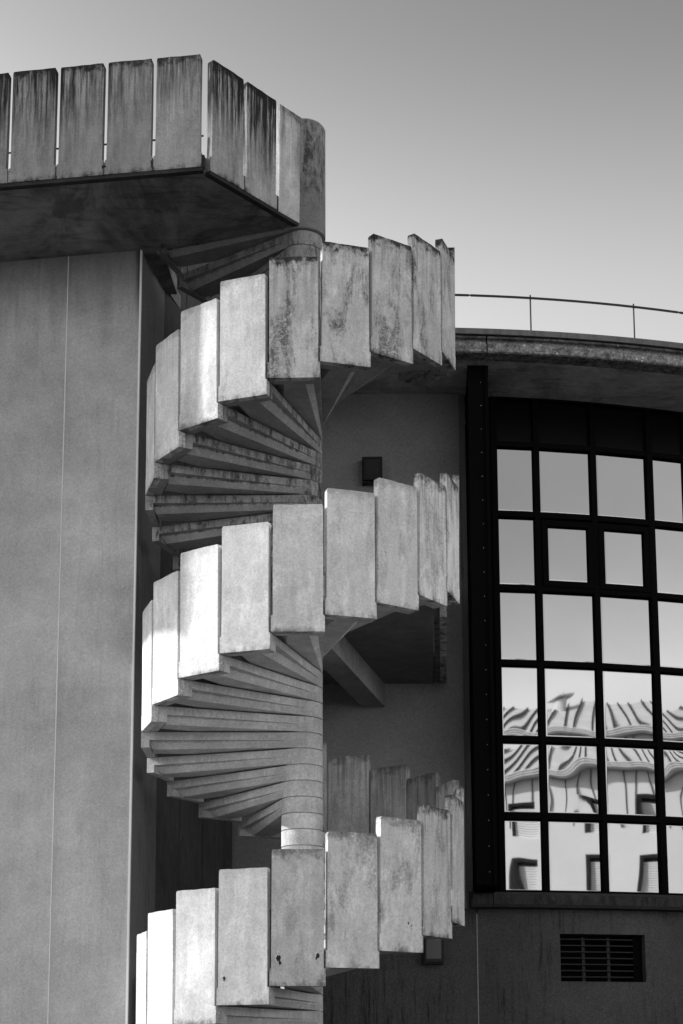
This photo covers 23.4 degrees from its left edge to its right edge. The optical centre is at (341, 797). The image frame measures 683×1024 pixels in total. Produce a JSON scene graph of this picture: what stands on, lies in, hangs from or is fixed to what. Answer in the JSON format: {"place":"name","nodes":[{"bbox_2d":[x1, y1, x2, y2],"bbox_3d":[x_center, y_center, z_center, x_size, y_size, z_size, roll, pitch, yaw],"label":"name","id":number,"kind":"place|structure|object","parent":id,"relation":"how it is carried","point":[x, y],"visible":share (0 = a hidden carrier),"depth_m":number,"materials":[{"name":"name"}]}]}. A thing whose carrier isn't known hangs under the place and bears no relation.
{"place":"outdoors","nodes":[
{"label":"outdoors","id":0,"kind":"place"},
{"bbox_2d":[0,0,682,342],"label":"sky","id":1,"kind":"structure","parent":0,"point":[541,141],"materials":[{"name":"grey"}]},
{"label":"ground","id":2,"kind":"structure","parent":0,"visible":0},
{"bbox_2d":[0,250,235,1023],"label":"stair tower","id":3,"kind":"structure","parent":2,"relation":"on","point":[107,845],"depth_m":18.64,"materials":[{"name":"concrete"}]},
{"bbox_2d":[0,54,300,308],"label":"walkway","id":4,"kind":"structure","parent":3,"relation":"on","point":[131,193],"depth_m":17.93,"materials":[{"name":"concrete"}]},
{"bbox_2d":[136,118,464,1023],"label":"spiral staircase","id":5,"kind":"structure","parent":2,"relation":"on","point":[366,864],"depth_m":17.02,"materials":[{"name":"concrete"}]},
{"bbox_2d":[231,328,682,1023],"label":"round building","id":6,"kind":"structure","parent":2,"relation":"on","point":[543,724],"depth_m":21.92,"materials":[{"name":"grey concrete"}]},
{"bbox_2d":[244,566,446,706],"bbox_3d":[0.090,-2.299,20.148,2.685,1.636,3.912,0,-10,-1],"label":"landing","id":7,"kind":"object","parent":6,"relation":"attached to","point":[363,665],"visible":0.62,"depth_m":20.05,"materials":[{"name":"concrete"}]},
{"bbox_2d":[362,457,381,485],"bbox_3d":[0.415,-4.409,22.226,0.275,0.364,0.168,0,-10,1],"label":"wall lamp","id":8,"kind":"object","parent":6,"relation":"attached to","point":[371,469],"visible":0.97,"depth_m":22.16,"materials":[{"name":"black metal"}]},
{"bbox_2d":[422,938,443,964],"bbox_3d":[1.176,1.963,21.127,0.276,0.364,0.171,0,-10,-1],"label":"wall lamp","id":9,"kind":"object","parent":6,"relation":"attached to","point":[433,952],"visible":0.87,"depth_m":21.06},
{"bbox_2d":[455,294,682,337],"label":"roof railing","id":10,"kind":"object","parent":6,"relation":"on","point":[568,300],"visible":0.52,"depth_m":22.20,"materials":[{"name":"metal"}]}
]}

